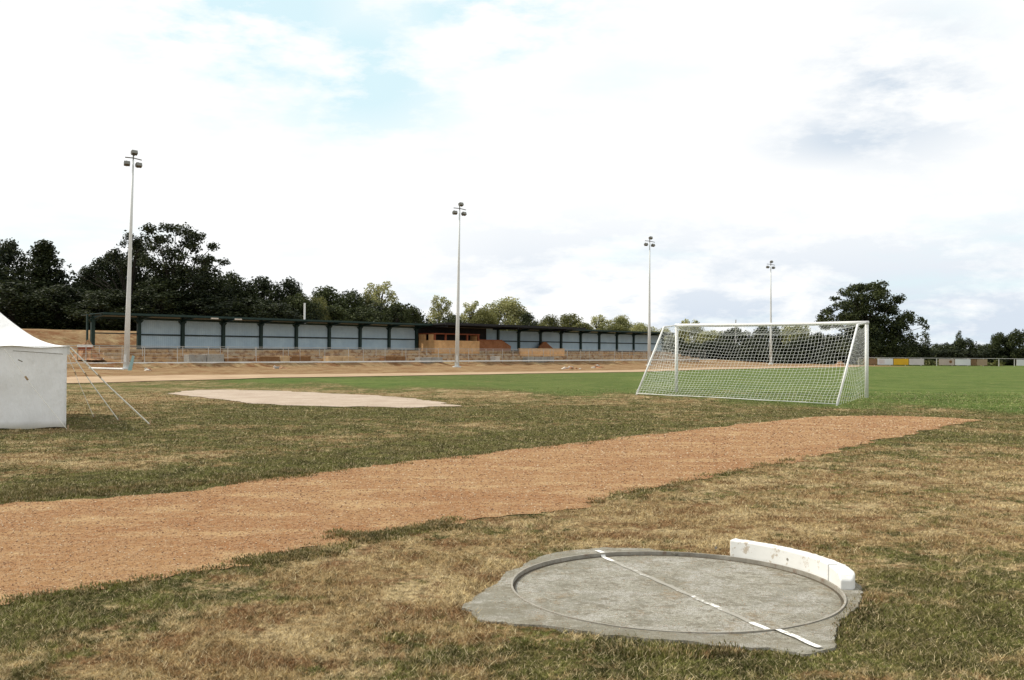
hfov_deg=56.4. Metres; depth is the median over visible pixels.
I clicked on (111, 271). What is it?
tree
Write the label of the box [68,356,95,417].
guy rope
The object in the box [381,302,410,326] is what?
tree
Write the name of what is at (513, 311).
tree
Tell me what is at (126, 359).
floodlight column
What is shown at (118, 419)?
guy rope
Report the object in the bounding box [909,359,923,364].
advertising board
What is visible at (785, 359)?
undergrowth
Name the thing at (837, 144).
sky
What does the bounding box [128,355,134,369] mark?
leaning panel
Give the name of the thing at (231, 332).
covered stand
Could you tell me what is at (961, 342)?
bush
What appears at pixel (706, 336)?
bush
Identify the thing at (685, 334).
bush
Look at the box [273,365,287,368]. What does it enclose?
rubble mound
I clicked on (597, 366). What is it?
rubble mound
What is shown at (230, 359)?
brick stack
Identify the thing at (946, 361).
advertising board
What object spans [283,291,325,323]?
tree
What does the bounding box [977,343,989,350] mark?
bush
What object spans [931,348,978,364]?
bush
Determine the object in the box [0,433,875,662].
edge grass
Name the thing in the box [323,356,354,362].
block stack
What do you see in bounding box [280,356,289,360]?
block stack
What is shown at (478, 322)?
undergrowth
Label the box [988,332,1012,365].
bush
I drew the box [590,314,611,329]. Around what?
tree
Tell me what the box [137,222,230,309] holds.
tall tree
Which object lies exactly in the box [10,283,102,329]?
tree
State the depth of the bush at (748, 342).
166.04 m
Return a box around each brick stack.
[224,358,237,361]
[254,356,279,361]
[290,356,310,360]
[379,356,405,360]
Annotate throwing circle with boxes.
[462,547,862,656]
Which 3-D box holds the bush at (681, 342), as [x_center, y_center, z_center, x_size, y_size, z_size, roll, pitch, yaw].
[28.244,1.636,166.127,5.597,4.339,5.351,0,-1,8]
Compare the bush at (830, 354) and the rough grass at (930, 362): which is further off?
the bush at (830, 354)
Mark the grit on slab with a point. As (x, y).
(676, 594)
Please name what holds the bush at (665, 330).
on the ground at (948, 379)
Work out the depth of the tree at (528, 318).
165.60 m
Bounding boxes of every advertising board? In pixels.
[864,358,876,364]
[877,359,892,364]
[893,359,908,364]
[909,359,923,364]
[939,359,953,364]
[955,359,970,364]
[971,359,976,364]
[977,359,986,365]
[1016,360,1023,365]
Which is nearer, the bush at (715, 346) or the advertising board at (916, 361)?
the advertising board at (916, 361)
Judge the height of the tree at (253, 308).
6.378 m
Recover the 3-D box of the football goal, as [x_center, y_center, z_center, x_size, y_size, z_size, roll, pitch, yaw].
[7.939,0.720,32.142,7.155,2.702,2.751,0,-1,38]
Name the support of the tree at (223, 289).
on the ground at (948, 379)
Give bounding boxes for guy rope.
[4,349,68,430]
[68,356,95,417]
[69,347,150,424]
[70,351,119,420]
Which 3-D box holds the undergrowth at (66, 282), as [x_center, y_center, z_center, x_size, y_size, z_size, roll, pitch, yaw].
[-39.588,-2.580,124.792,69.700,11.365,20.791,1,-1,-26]
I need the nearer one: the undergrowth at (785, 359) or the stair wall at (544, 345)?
the stair wall at (544, 345)
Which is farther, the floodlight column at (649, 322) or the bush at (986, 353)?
the bush at (986, 353)
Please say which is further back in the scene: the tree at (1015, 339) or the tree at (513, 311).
the tree at (513, 311)
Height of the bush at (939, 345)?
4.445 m
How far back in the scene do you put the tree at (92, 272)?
111.45 m
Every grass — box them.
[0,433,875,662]
[856,357,1005,365]
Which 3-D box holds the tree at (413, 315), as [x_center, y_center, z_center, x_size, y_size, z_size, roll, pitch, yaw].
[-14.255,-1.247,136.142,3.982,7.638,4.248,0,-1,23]
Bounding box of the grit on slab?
[480,546,881,644]
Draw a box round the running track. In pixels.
[67,366,857,382]
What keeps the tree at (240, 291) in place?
on the ground at (948, 379)
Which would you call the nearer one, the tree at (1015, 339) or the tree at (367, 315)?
the tree at (367, 315)
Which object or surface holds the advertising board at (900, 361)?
attached to the pitch rail
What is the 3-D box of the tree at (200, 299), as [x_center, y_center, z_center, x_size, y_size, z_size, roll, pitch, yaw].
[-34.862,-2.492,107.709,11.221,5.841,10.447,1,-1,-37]
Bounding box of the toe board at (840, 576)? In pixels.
[715,538,854,589]
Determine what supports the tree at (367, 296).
on the ground at (948, 379)
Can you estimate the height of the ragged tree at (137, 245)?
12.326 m
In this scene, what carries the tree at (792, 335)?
on the ground at (948, 379)
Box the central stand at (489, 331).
[414,322,585,350]
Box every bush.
[653,327,674,342]
[664,337,688,355]
[678,318,702,343]
[696,330,723,343]
[699,340,740,358]
[717,327,751,348]
[741,338,779,361]
[750,326,783,349]
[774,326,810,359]
[782,338,821,363]
[805,332,826,348]
[815,333,853,363]
[896,341,935,363]
[930,343,953,349]
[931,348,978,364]
[950,337,977,352]
[975,347,1015,365]
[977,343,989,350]
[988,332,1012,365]
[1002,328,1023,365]
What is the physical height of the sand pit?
0.001 m
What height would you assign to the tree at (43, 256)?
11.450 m
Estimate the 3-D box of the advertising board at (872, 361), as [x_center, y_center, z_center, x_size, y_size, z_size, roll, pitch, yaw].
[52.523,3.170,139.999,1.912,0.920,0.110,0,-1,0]
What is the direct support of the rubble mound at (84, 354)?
on the ground at (948, 379)
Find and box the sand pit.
[168,390,460,407]
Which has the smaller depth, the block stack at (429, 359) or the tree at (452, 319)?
the block stack at (429, 359)
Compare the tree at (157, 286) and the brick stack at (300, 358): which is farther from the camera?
the tree at (157, 286)
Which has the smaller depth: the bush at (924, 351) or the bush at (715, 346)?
the bush at (924, 351)
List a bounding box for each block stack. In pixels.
[184,354,223,361]
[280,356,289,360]
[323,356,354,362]
[415,357,442,362]
[490,356,499,361]
[523,357,553,361]
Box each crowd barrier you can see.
[61,345,714,363]
[71,346,643,355]
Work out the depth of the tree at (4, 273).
111.67 m
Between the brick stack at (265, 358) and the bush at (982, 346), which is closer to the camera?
the brick stack at (265, 358)
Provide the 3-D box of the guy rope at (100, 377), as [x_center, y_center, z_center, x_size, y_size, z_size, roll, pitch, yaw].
[-8.093,0.973,19.289,1.581,1.662,0.030,1,-1,-35]
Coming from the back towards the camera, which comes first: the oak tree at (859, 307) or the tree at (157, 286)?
the oak tree at (859, 307)
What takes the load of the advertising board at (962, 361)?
attached to the pitch rail
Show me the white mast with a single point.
(304, 310)
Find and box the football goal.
[636,321,868,405]
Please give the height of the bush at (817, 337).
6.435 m
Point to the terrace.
(248, 356)
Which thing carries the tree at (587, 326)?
on the ground at (948, 379)
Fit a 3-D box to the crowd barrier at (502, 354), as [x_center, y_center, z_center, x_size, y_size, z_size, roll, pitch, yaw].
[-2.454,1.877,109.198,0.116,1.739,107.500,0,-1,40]
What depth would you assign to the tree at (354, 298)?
131.25 m
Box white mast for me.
[304,303,305,318]
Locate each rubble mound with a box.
[72,340,104,359]
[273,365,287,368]
[561,366,580,368]
[591,364,604,367]
[834,361,845,365]
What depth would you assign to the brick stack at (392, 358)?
97.62 m
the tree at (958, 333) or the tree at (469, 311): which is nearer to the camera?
the tree at (958, 333)
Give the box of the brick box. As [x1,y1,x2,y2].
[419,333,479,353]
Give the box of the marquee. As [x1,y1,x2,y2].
[0,313,69,428]
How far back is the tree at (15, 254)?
115.79 m
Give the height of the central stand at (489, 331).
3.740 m
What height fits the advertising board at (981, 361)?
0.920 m
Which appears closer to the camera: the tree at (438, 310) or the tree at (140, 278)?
the tree at (140, 278)
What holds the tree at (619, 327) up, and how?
on the ground at (948, 379)
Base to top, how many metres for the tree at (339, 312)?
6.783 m
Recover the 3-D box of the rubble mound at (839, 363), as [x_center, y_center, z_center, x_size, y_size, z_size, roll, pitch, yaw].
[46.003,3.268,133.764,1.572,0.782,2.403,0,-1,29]
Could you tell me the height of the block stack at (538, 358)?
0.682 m
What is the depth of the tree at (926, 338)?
157.85 m
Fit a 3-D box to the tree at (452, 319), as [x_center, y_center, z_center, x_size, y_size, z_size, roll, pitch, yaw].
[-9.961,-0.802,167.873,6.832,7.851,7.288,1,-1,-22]
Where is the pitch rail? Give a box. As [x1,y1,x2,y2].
[858,357,1014,365]
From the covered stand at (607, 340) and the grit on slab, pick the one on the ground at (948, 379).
the covered stand at (607, 340)
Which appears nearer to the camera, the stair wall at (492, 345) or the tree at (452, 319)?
the stair wall at (492, 345)
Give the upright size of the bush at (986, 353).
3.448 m
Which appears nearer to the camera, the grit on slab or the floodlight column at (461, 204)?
the grit on slab
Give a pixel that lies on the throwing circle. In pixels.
(657, 569)
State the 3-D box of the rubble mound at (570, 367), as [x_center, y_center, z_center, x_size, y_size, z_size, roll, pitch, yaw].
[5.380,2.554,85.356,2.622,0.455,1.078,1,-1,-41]
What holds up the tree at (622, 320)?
on the ground at (948, 379)
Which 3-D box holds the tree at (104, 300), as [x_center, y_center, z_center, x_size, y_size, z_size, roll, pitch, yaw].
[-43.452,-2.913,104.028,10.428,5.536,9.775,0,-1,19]
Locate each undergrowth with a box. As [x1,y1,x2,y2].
[2,268,431,328]
[424,316,673,350]
[684,340,1017,364]
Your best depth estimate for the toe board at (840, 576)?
6.78 m
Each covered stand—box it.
[81,312,432,349]
[517,328,673,351]
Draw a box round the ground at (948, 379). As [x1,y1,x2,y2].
[0,329,1023,679]
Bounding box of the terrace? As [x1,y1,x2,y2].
[96,349,698,361]
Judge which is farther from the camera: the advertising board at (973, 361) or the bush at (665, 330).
the bush at (665, 330)
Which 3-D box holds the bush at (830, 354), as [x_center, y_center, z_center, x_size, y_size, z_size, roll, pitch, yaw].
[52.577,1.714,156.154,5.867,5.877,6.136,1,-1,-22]
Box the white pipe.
[89,367,123,369]
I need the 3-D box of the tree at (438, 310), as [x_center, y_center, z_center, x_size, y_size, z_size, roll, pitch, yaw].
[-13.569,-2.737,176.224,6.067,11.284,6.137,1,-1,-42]
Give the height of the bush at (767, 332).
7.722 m
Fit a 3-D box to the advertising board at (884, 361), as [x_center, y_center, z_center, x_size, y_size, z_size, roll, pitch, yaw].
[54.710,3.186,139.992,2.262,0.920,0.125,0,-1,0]
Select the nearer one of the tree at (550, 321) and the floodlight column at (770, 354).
the floodlight column at (770, 354)
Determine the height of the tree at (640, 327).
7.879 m
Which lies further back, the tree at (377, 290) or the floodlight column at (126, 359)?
the tree at (377, 290)
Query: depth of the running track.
53.74 m
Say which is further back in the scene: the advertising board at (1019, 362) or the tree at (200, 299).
the advertising board at (1019, 362)
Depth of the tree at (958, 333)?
168.00 m
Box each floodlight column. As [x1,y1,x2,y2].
[123,150,141,368]
[452,202,466,366]
[644,236,654,365]
[766,260,774,363]
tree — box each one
[0,237,30,327]
[0,244,28,317]
[0,279,56,328]
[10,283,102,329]
[18,239,67,326]
[63,288,151,330]
[67,230,151,330]
[67,264,111,328]
[88,250,142,319]
[116,276,201,330]
[118,241,157,330]
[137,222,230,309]
[157,292,247,320]
[186,270,238,320]
[213,270,263,321]
[215,296,302,322]
[241,276,277,321]
[266,276,303,318]
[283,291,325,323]
[306,285,353,324]
[306,295,330,323]
[325,304,355,324]
[337,288,366,315]
[344,306,382,325]
[358,292,371,308]
[364,281,398,313]
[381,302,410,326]
[399,306,425,326]
[425,295,452,322]
[441,314,469,322]
[459,301,481,322]
[469,308,498,323]
[482,296,533,330]
[516,312,538,330]
[540,314,560,326]
[558,313,583,326]
[572,322,597,332]
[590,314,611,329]
[594,324,630,333]
[606,315,635,328]
[628,322,656,331]
[814,279,929,358]
[919,331,932,357]
[954,331,961,340]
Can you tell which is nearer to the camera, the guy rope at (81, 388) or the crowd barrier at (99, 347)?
the guy rope at (81, 388)
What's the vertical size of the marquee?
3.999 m
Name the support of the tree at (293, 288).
on the ground at (948, 379)
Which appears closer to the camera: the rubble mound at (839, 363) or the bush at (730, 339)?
the rubble mound at (839, 363)
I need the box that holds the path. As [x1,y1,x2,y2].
[0,416,978,604]
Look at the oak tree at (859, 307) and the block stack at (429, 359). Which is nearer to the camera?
the block stack at (429, 359)
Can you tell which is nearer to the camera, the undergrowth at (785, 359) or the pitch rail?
the pitch rail
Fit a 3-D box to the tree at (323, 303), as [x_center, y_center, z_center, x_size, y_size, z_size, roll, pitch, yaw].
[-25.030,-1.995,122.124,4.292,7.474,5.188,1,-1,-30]
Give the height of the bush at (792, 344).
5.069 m
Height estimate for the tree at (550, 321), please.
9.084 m
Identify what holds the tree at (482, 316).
on the ground at (948, 379)
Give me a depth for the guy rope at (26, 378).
18.27 m
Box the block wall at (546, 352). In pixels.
[518,348,564,355]
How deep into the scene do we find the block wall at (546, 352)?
122.86 m
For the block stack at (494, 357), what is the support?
on the ground at (948, 379)
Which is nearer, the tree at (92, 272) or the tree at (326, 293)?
the tree at (92, 272)
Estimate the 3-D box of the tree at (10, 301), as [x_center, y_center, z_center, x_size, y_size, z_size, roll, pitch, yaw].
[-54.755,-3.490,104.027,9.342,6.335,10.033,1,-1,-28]
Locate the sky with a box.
[0,0,1023,348]
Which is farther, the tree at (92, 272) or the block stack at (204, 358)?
the tree at (92, 272)
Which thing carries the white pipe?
on the ground at (948, 379)
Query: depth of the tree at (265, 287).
117.47 m
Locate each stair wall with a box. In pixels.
[479,339,510,350]
[538,342,551,347]
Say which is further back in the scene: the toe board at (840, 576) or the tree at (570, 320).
the tree at (570, 320)

